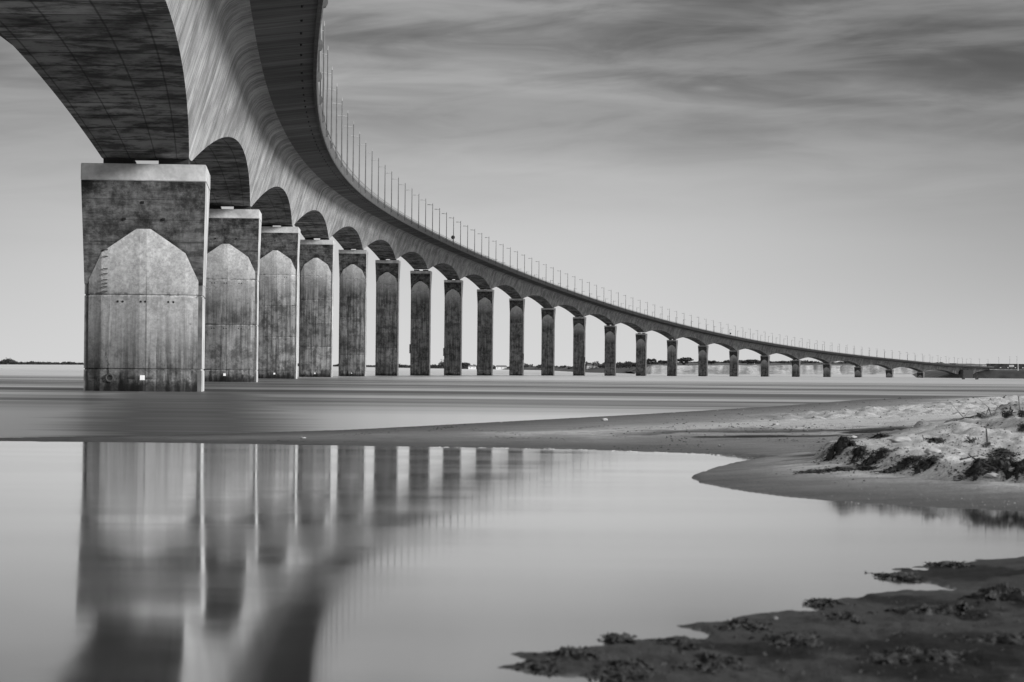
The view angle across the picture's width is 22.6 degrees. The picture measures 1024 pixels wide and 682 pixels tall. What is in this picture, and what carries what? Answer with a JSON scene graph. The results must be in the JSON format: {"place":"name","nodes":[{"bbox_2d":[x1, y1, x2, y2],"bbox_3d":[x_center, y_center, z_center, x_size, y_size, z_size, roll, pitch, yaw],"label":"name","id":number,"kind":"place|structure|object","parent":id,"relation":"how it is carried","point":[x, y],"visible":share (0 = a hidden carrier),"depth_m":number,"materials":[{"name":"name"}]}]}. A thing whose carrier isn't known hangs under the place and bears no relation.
{"place":"outdoors","nodes":[
{"label":"outdoors","id":0,"kind":"place"},
{"bbox_2d":[0,364,633,372],"bbox_3d":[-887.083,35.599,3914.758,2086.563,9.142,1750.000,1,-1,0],"label":"distant shoreline","id":1,"kind":"structure","parent":0,"point":[601,370],"depth_m":3155.04,"materials":[{"name":"grey"}]},
{"bbox_2d":[0,358,83,363],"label":"distant wood","id":2,"kind":"object","parent":1,"relation":"on","point":[7,361],"visible":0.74,"depth_m":4232.04,"materials":[{"name":"black plant"}]},
{"bbox_2d":[496,365,506,369],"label":"house","id":3,"kind":"structure","parent":1,"relation":"on","point":[499,367],"depth_m":3296.33,"materials":[{"name":"white paint"}]},
{"bbox_2d":[0,365,635,374],"bbox_3d":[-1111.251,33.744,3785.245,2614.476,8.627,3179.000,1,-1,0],"label":"tidal flat","id":4,"kind":"structure","parent":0,"point":[335,369],"depth_m":3125.67,"materials":[{"name":"sand"}]},
{"bbox_2d":[298,360,619,368],"bbox_3d":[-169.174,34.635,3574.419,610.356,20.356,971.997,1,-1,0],"label":"distant wood","id":5,"kind":"object","parent":4,"relation":"on","point":[494,367],"visible":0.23,"depth_m":3307.15,"materials":[{"name":"black plant"}]},
{"bbox_2d":[462,362,470,368],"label":"tree","id":6,"kind":"object","parent":4,"relation":"on","point":[466,364],"visible":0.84,"depth_m":3358.20,"materials":[{"name":"black plant"}]},
{"bbox_2d":[468,365,475,368],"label":"house","id":7,"kind":"structure","parent":4,"relation":"on","point":[471,366],"depth_m":3326.31,"materials":[{"name":"white paint"}]},
{"bbox_2d":[0,441,1023,681],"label":"pond","id":8,"kind":"structure","parent":0,"point":[155,562],"depth_m":15.41,"materials":[{"name":"liquid"}]},
{"bbox_2d":[439,446,1007,504],"bbox_3d":[2.528,1.450,29.604,3.408,0.070,17.027,1,-1,-14],"label":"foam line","id":9,"kind":"object","parent":8,"relation":"on","point":[665,452],"visible":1,"depth_m":36.07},
{"bbox_2d":[0,395,1023,681],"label":"sand","id":10,"kind":"structure","parent":0,"point":[770,455],"depth_m":24.62,"materials":[{"name":"sand"}]},
{"bbox_2d":[506,658,564,674],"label":"seaweed clump","id":11,"kind":"object","parent":10,"relation":"on","point":[537,665],"visible":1,"depth_m":9.47,"materials":[{"name":"plant"}]},
{"bbox_2d":[531,645,607,660],"bbox_3d":[0.223,1.207,9.913,0.306,0.054,0.700,1,-1,0],"label":"seaweed clump","id":12,"kind":"object","parent":10,"relation":"on","point":[566,652],"visible":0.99,"depth_m":9.79,"materials":[{"name":"plant"}]},
{"bbox_2d":[597,632,636,644],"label":"seaweed clump","id":13,"kind":"object","parent":10,"relation":"on","point":[615,638],"visible":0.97,"depth_m":10.43,"materials":[{"name":"plant"}]},
{"bbox_2d":[582,658,663,681],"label":"seaweed clump","id":14,"kind":"object","parent":10,"relation":"on","point":[625,669],"visible":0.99,"depth_m":9.25,"materials":[{"name":"plant"}]},
{"bbox_2d":[277,395,1023,488],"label":"weed flecks","id":15,"kind":"object","parent":10,"relation":"on","point":[822,439],"visible":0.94,"depth_m":31.19,"materials":[{"name":"plant"}]},
{"bbox_2d":[650,636,703,650],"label":"seaweed clump","id":16,"kind":"object","parent":10,"relation":"on","point":[681,642],"visible":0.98,"depth_m":10.17,"materials":[{"name":"plant"}]},
{"bbox_2d":[671,652,759,673],"bbox_3d":[0.757,1.190,9.410,0.336,0.060,0.438,0,-1,21],"label":"seaweed clump","id":17,"kind":"object","parent":10,"relation":"on","point":[714,663],"visible":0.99,"depth_m":9.38,"materials":[{"name":"plant"}]},
{"bbox_2d":[713,617,773,632],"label":"seaweed clump","id":18,"kind":"object","parent":10,"relation":"on","point":[736,625],"visible":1,"depth_m":10.93,"materials":[{"name":"plant"}]},
{"bbox_2d":[747,631,831,648],"bbox_3d":[1.110,1.198,10.223,0.321,0.057,0.717,1,-1,0],"label":"seaweed clump","id":19,"kind":"object","parent":10,"relation":"on","point":[810,639],"visible":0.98,"depth_m":10.14,"materials":[{"name":"plant"}]},
{"bbox_2d":[568,596,1023,679],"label":"shore litter","id":20,"kind":"object","parent":10,"relation":"on","point":[763,653],"visible":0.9,"depth_m":9.76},
{"bbox_2d":[792,468,839,474],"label":"seaweed clump","id":21,"kind":"object","parent":10,"relation":"on","point":[829,470],"visible":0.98,"depth_m":26.43,"materials":[{"name":"plant"}]},
{"bbox_2d":[802,597,854,609],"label":"seaweed clump","id":22,"kind":"object","parent":10,"relation":"on","point":[822,603],"visible":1,"depth_m":12.13,"materials":[{"name":"plant"}]},
{"bbox_2d":[811,435,859,462],"bbox_3d":[3.666,1.210,28.191,0.566,0.342,0.706,1,-1,-36],"label":"seaweed clump","id":23,"kind":"object","parent":10,"relation":"on","point":[840,444],"visible":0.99,"depth_m":28.19,"materials":[{"name":"plant"}]},
{"bbox_2d":[827,466,853,470],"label":"seaweed clump","id":24,"kind":"object","parent":10,"relation":"on","point":[845,468],"visible":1,"depth_m":26.48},
{"bbox_2d":[820,610,865,623],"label":"seaweed clump","id":25,"kind":"object","parent":10,"relation":"on","point":[849,615],"visible":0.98,"depth_m":11.14,"materials":[{"name":"plant"}]},
{"bbox_2d":[847,445,870,464],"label":"seaweed clump","id":26,"kind":"object","parent":10,"relation":"on","point":[858,451],"visible":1,"depth_m":27.36,"materials":[{"name":"plant"}]},
{"bbox_2d":[851,466,879,470],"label":"seaweed clump","id":27,"kind":"object","parent":10,"relation":"on","point":[869,468],"visible":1,"depth_m":26.33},
{"bbox_2d":[853,447,900,466],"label":"seaweed clump","id":28,"kind":"object","parent":10,"relation":"on","point":[881,452],"visible":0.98,"depth_m":26.87,"materials":[{"name":"plant"}]},
{"bbox_2d":[866,432,892,438],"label":"seaweed clump","id":29,"kind":"object","parent":10,"relation":"on","point":[878,436],"visible":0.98,"depth_m":30.43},
{"bbox_2d":[865,571,926,582],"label":"seaweed clump","id":30,"kind":"object","parent":10,"relation":"on","point":[906,576],"visible":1,"depth_m":13.86,"materials":[{"name":"plant"}]},
{"bbox_2d":[869,454,929,473],"bbox_3d":[3.926,1.259,25.937,0.647,0.244,0.775,1,-1,0],"label":"seaweed clump","id":31,"kind":"object","parent":10,"relation":"on","point":[903,463],"visible":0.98,"depth_m":25.81,"materials":[{"name":"plant"}]},
{"bbox_2d":[889,436,910,441],"bbox_3d":[4.246,1.084,27.983,0.262,0.080,0.190,1,-1,0],"label":"boulder","id":32,"kind":"object","parent":10,"relation":"on","point":[900,439],"visible":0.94,"depth_m":27.91,"materials":[{"name":"stone"}]},
{"bbox_2d":[855,646,979,671],"bbox_3d":[1.504,1.169,9.492,0.517,0.070,0.509,0,-1,15],"label":"seaweed clump","id":33,"kind":"object","parent":10,"relation":"on","point":[912,655],"visible":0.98,"depth_m":9.41,"materials":[{"name":"plant"}]},
{"bbox_2d":[906,454,943,475],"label":"seaweed clump","id":34,"kind":"object","parent":10,"relation":"on","point":[925,463],"visible":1,"depth_m":25.37,"materials":[{"name":"plant"}]},
{"bbox_2d":[868,601,984,619],"bbox_3d":[1.940,1.211,11.557,0.527,0.083,0.538,1,-1,-31],"label":"seaweed clump","id":35,"kind":"object","parent":10,"relation":"on","point":[935,609],"visible":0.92,"depth_m":11.50,"materials":[{"name":"plant"}]},
{"bbox_2d":[924,448,940,453],"bbox_3d":[4.260,1.119,25.925,0.176,0.066,0.130,1,-1,0],"label":"pale stone","id":36,"kind":"object","parent":10,"relation":"on","point":[930,450],"visible":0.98,"depth_m":25.88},
{"bbox_2d":[924,437,945,444],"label":"seaweed clump","id":37,"kind":"object","parent":10,"relation":"on","point":[937,440],"visible":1,"depth_m":27.65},
{"bbox_2d":[923,561,974,568],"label":"seaweed clump","id":38,"kind":"object","parent":10,"relation":"on","point":[954,565],"visible":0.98,"depth_m":14.68,"materials":[{"name":"plant"}]},
{"bbox_2d":[953,406,978,418],"bbox_3d":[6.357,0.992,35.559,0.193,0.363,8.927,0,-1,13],"label":"dry stalk","id":39,"kind":"object","parent":10,"relation":"on","point":[961,414],"visible":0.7,"depth_m":33.04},
{"bbox_2d":[963,436,978,442],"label":"dune plant","id":40,"kind":"object","parent":10,"relation":"on","point":[972,440],"visible":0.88,"depth_m":27.44,"materials":[{"name":"grey plant"}]},
{"bbox_2d":[953,458,989,480],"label":"seaweed clump","id":41,"kind":"object","parent":10,"relation":"on","point":[970,471],"visible":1,"depth_m":24.24,"materials":[{"name":"plant"}]},
{"bbox_2d":[977,442,992,447],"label":"dune plant","id":42,"kind":"object","parent":10,"relation":"on","point":[986,444],"visible":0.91,"depth_m":26.62,"materials":[{"name":"grey plant"}]},
{"bbox_2d":[968,449,1003,470],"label":"driftwood branch","id":43,"kind":"object","parent":10,"relation":"on","point":[993,468],"visible":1,"depth_m":24.18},
{"bbox_2d":[953,632,1023,644],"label":"seaweed clump","id":44,"kind":"object","parent":10,"relation":"on","point":[992,638],"visible":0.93,"depth_m":9.98,"materials":[{"name":"plant"}]},
{"bbox_2d":[977,400,1001,422],"bbox_3d":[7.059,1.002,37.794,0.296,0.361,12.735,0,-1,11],"label":"driftwood branch","id":45,"kind":"object","parent":10,"relation":"on","point":[989,411],"visible":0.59,"depth_m":35.71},
{"bbox_2d":[958,582,1023,603],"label":"seaweed clump","id":46,"kind":"object","parent":10,"relation":"on","point":[1003,591],"visible":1,"depth_m":12.19,"materials":[{"name":"plant"}]},
{"bbox_2d":[985,473,999,477],"bbox_3d":[4.506,1.261,24.017,0.141,0.055,0.104,0,-1,24],"label":"pale stone","id":47,"kind":"object","parent":10,"relation":"on","point":[992,475],"visible":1,"depth_m":23.98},
{"bbox_2d":[972,456,1017,478],"bbox_3d":[4.560,1.210,24.164,0.522,0.248,0.661,1,-1,0],"label":"seaweed clump","id":48,"kind":"object","parent":10,"relation":"on","point":[1001,461],"visible":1,"depth_m":24.11,"materials":[{"name":"plant"}]},
{"bbox_2d":[983,447,1019,457],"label":"seaweed clump","id":49,"kind":"object","parent":10,"relation":"on","point":[1006,452],"visible":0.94,"depth_m":25.73,"materials":[{"name":"plant"}]},
{"bbox_2d":[1000,406,1015,417],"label":"dune plant","id":50,"kind":"object","parent":10,"relation":"on","point":[1008,413],"visible":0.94,"depth_m":32.03,"materials":[{"name":"black plant"}]},
{"bbox_2d":[1001,459,1023,482],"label":"seaweed clump","id":51,"kind":"object","parent":10,"relation":"on","point":[1019,465],"visible":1,"depth_m":23.93,"materials":[{"name":"plant"}]},
{"bbox_2d":[1014,421,1023,430],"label":"dune plant","id":52,"kind":"object","parent":10,"relation":"on","point":[1021,427],"visible":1,"depth_m":28.55,"materials":[{"name":"black plant"}]},
{"bbox_2d":[1017,408,1023,417],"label":"dune plant","id":53,"kind":"object","parent":10,"relation":"on","point":[1021,413],"visible":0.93,"depth_m":30.79,"materials":[{"name":"black plant"}]},
{"bbox_2d":[0,369,1023,437],"bbox_3d":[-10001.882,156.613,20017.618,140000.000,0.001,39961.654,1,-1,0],"label":"sea","id":54,"kind":"structure","parent":0,"point":[47,403],"depth_m":105.13,"materials":[{"name":"liquid"}]},
{"bbox_2d":[81,158,209,391],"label":"bridge pier","id":55,"kind":"structure","parent":54,"relation":"in","point":[145,235],"depth_m":127.65,"materials":[{"name":"concrete"}]},
{"bbox_2d":[203,206,261,381],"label":"bridge pier","id":56,"kind":"structure","parent":54,"relation":"in","point":[231,298],"depth_m":237.40,"materials":[{"name":"concrete"}]},
{"bbox_2d":[257,225,299,378],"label":"bridge pier","id":57,"kind":"structure","parent":54,"relation":"in","point":[278,308],"depth_m":347.35,"materials":[{"name":"concrete"}]},
{"bbox_2d":[0,0,993,373],"bbox_3d":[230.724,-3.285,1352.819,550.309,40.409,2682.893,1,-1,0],"label":"road bridge","id":58,"kind":"structure","parent":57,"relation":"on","point":[226,92],"depth_m":148.02,"materials":[{"name":"concrete"}]},
{"bbox_2d":[318,51,321,81],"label":"lamp mast","id":59,"kind":"object","parent":58,"relation":"on","point":[319,69],"visible":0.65,"depth_m":183.91,"materials":[{"name":"metal"}]},
{"bbox_2d":[319,49,322,104],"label":"lamp mast","id":60,"kind":"object","parent":58,"relation":"on","point":[320,99],"visible":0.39,"depth_m":210.70,"materials":[{"name":"metal"}]},
{"bbox_2d":[319,16,322,50],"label":"lamp mast","id":61,"kind":"object","parent":58,"relation":"on","point":[321,42],"visible":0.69,"depth_m":157.12,"materials":[{"name":"metal"}]},
{"bbox_2d":[322,21,324,121],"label":"lamp mast","id":62,"kind":"object","parent":58,"relation":"on","point":[323,112],"visible":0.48,"depth_m":237.54,"materials":[{"name":"metal"}]},
{"bbox_2d":[322,50,328,136],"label":"lamp mast","id":63,"kind":"object","parent":58,"relation":"on","point":[327,132],"visible":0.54,"depth_m":264.37,"materials":[{"name":"metal"}]},
{"bbox_2d":[322,70,332,148],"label":"lamp mast","id":64,"kind":"object","parent":58,"relation":"on","point":[331,144],"visible":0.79,"depth_m":291.23,"materials":[{"name":"metal"}]},
{"bbox_2d":[325,87,337,158],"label":"lamp mast","id":65,"kind":"object","parent":58,"relation":"on","point":[336,155],"visible":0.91,"depth_m":318.05,"materials":[{"name":"metal"}]},
{"bbox_2d":[333,101,342,166],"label":"lamp mast","id":66,"kind":"object","parent":58,"relation":"on","point":[341,137],"visible":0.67,"depth_m":344.89,"materials":[{"name":"metal"}]},
{"bbox_2d":[338,113,347,174],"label":"lamp mast","id":67,"kind":"object","parent":58,"relation":"on","point":[347,144],"visible":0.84,"depth_m":371.68,"materials":[{"name":"metal"}]},
{"bbox_2d":[344,124,353,181],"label":"lamp mast","id":68,"kind":"object","parent":58,"relation":"on","point":[353,154],"visible":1,"depth_m":398.54,"materials":[{"name":"metal"}]},
{"bbox_2d":[356,134,359,187],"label":"lamp mast","id":69,"kind":"object","parent":58,"relation":"on","point":[359,161],"visible":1,"depth_m":425.37,"materials":[{"name":"metal"}]},
{"bbox_2d":[358,144,365,192],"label":"lamp mast","id":70,"kind":"object","parent":58,"relation":"on","point":[365,167],"visible":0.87,"depth_m":452.20,"materials":[{"name":"metal"}]},
{"bbox_2d":[364,151,372,198],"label":"lamp mast","id":71,"kind":"object","parent":58,"relation":"on","point":[371,175],"visible":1,"depth_m":479.05,"materials":[{"name":"metal"}]},
{"bbox_2d":[377,158,378,203],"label":"lamp mast","id":72,"kind":"object","parent":58,"relation":"on","point":[378,181],"visible":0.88,"depth_m":505.91,"materials":[{"name":"metal"}]},
{"bbox_2d":[390,172,391,211],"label":"lamp mast","id":73,"kind":"object","parent":58,"relation":"on","point":[391,191],"visible":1,"depth_m":559.62,"materials":[{"name":"metal"}]},
{"bbox_2d":[397,176,398,216],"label":"lamp mast","id":74,"kind":"object","parent":58,"relation":"on","point":[398,196],"visible":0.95,"depth_m":586.49,"materials":[{"name":"metal"}]},
{"bbox_2d":[425,200,425,231],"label":"lamp mast","id":75,"kind":"object","parent":58,"relation":"on","point":[425,216],"visible":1,"depth_m":693.88,"materials":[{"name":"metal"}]},
{"bbox_2d":[427,203,432,234],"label":"lamp mast","id":76,"kind":"object","parent":58,"relation":"on","point":[432,217],"visible":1,"depth_m":720.70,"materials":[{"name":"metal"}]},
{"bbox_2d":[437,208,439,238],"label":"lamp mast","id":77,"kind":"object","parent":58,"relation":"on","point":[439,222],"visible":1,"depth_m":747.51,"materials":[{"name":"metal"}]},
{"bbox_2d":[442,212,446,241],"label":"lamp mast","id":78,"kind":"object","parent":58,"relation":"on","point":[446,226],"visible":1,"depth_m":774.34,"materials":[{"name":"metal"}]},
{"bbox_2d":[299,238,334,376],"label":"bridge pier","id":79,"kind":"structure","parent":54,"relation":"in","point":[316,271],"depth_m":457.30,"materials":[{"name":"concrete"}]},
{"bbox_2d":[338,249,367,375],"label":"bridge pier","id":80,"kind":"structure","parent":54,"relation":"in","point":[353,266],"depth_m":567.33,"materials":[{"name":"concrete"}]},
{"bbox_2d":[375,259,400,375],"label":"bridge pier","id":81,"kind":"structure","parent":54,"relation":"in","point":[387,319],"depth_m":677.34,"materials":[{"name":"concrete"}]},
{"bbox_2d":[409,270,431,375],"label":"bridge pier","id":82,"kind":"structure","parent":54,"relation":"in","point":[420,339],"depth_m":787.25,"materials":[{"name":"concrete"}]},
{"bbox_2d":[443,279,462,374],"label":"bridge pier","id":83,"kind":"structure","parent":54,"relation":"in","point":[452,348],"depth_m":896.94,"materials":[{"name":"concrete"}]},
{"bbox_2d":[477,289,493,374],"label":"bridge pier","id":84,"kind":"structure","parent":54,"relation":"in","point":[485,300],"depth_m":1006.53,"materials":[{"name":"concrete"}]},
{"bbox_2d":[509,298,524,374],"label":"bridge pier","id":85,"kind":"structure","parent":54,"relation":"in","point":[516,346],"depth_m":1115.81,"materials":[{"name":"concrete"}]},
{"bbox_2d":[541,308,555,374],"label":"bridge pier","id":86,"kind":"structure","parent":54,"relation":"in","point":[548,344],"depth_m":1224.69,"materials":[{"name":"concrete"}]},
{"bbox_2d":[573,317,585,375],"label":"bridge pier","id":87,"kind":"structure","parent":54,"relation":"in","point":[579,331],"depth_m":1333.25,"materials":[{"name":"concrete"}]},
{"bbox_2d":[604,325,616,375],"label":"bridge pier","id":88,"kind":"structure","parent":54,"relation":"in","point":[610,351],"depth_m":1441.32,"materials":[{"name":"concrete"}]},
{"bbox_2d":[636,333,646,375],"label":"bridge pier","id":89,"kind":"structure","parent":54,"relation":"in","point":[641,354],"depth_m":1548.89,"materials":[{"name":"concrete"}]},
{"bbox_2d":[667,339,677,375],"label":"bridge pier","id":90,"kind":"structure","parent":54,"relation":"in","point":[672,345],"depth_m":1655.91,"materials":[{"name":"concrete"}]},
{"bbox_2d":[698,345,708,375],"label":"bridge pier","id":91,"kind":"structure","parent":54,"relation":"in","point":[702,360],"depth_m":1762.27,"materials":[{"name":"concrete"}]},
{"bbox_2d":[729,350,738,375],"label":"bridge pier","id":92,"kind":"structure","parent":54,"relation":"in","point":[734,362],"depth_m":1867.96,"materials":[{"name":"concrete"}]},
{"bbox_2d":[760,355,769,376],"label":"bridge pier","id":93,"kind":"structure","parent":54,"relation":"in","point":[765,360],"depth_m":1972.92,"materials":[{"name":"concrete"}]},
{"bbox_2d":[791,359,800,376],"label":"bridge pier","id":94,"kind":"structure","parent":54,"relation":"in","point":[796,368],"depth_m":2077.10,"materials":[{"name":"concrete"}]},
{"bbox_2d":[823,363,831,376],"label":"bridge pier","id":95,"kind":"structure","parent":54,"relation":"in","point":[826,369],"depth_m":2180.21,"materials":[{"name":"concrete"}]},
{"bbox_2d":[854,366,862,376],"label":"bridge pier","id":96,"kind":"structure","parent":54,"relation":"in","point":[857,371],"depth_m":2282.67,"materials":[{"name":"concrete"}]},
{"bbox_2d":[885,369,893,376],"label":"bridge pier","id":97,"kind":"structure","parent":54,"relation":"in","point":[889,372],"depth_m":2384.12,"materials":[{"name":"concrete"}]},
{"bbox_2d":[917,372,924,377],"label":"bridge pier","id":98,"kind":"structure","parent":54,"relation":"in","point":[920,374],"depth_m":2484.14,"materials":[{"name":"concrete"}]},
{"bbox_2d":[0,0,1023,369],"label":"sky","id":99,"kind":"structure","parent":0,"point":[846,174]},
{"bbox_2d":[646,374,915,377],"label":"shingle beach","id":100,"kind":"structure","parent":0,"point":[866,375],"depth_m":2763.84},
{"bbox_2d":[621,363,985,372],"bbox_3d":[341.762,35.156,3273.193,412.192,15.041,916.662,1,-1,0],"label":"hill","id":101,"kind":"structure","parent":0,"point":[689,364],"depth_m":2873.05,"materials":[{"name":"grey"}]},
{"bbox_2d":[647,358,656,364],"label":"tree","id":102,"kind":"object","parent":101,"relation":"on","point":[651,360],"visible":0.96,"depth_m":2868.71,"materials":[{"name":"black plant"}]},
{"bbox_2d":[677,357,693,364],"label":"tree","id":103,"kind":"object","parent":101,"relation":"on","point":[684,359],"visible":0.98,"depth_m":2848.01,"materials":[{"name":"black plant"}]},
{"bbox_2d":[745,359,757,363],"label":"tree","id":104,"kind":"object","parent":101,"relation":"on","point":[748,361],"visible":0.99,"depth_m":2848.81,"materials":[{"name":"black plant"}]},
{"bbox_2d":[616,359,943,367],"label":"distant scrub","id":105,"kind":"object","parent":101,"relation":"on","point":[625,364],"visible":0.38,"depth_m":2935.48,"materials":[{"name":"black plant"}]},
{"bbox_2d":[635,365,1009,374],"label":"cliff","id":106,"kind":"structure","parent":0,"point":[773,369],"depth_m":2811.07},
{"bbox_2d":[912,369,1023,378],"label":"embankment","id":107,"kind":"structure","parent":0,"point":[1015,374],"depth_m":2664.29,"materials":[{"name":"grey"}]},
{"bbox_2d":[948,370,972,377],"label":"abutment","id":108,"kind":"object","parent":107,"relation":"on","point":[968,373],"visible":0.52,"depth_m":2597.64,"materials":[{"name":"concrete"}]},
{"bbox_2d":[986,364,1023,368],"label":"warehouse","id":109,"kind":"structure","parent":107,"relation":"on","point":[1002,366],"depth_m":2753.93,"materials":[{"name":"tile"}]}
]}

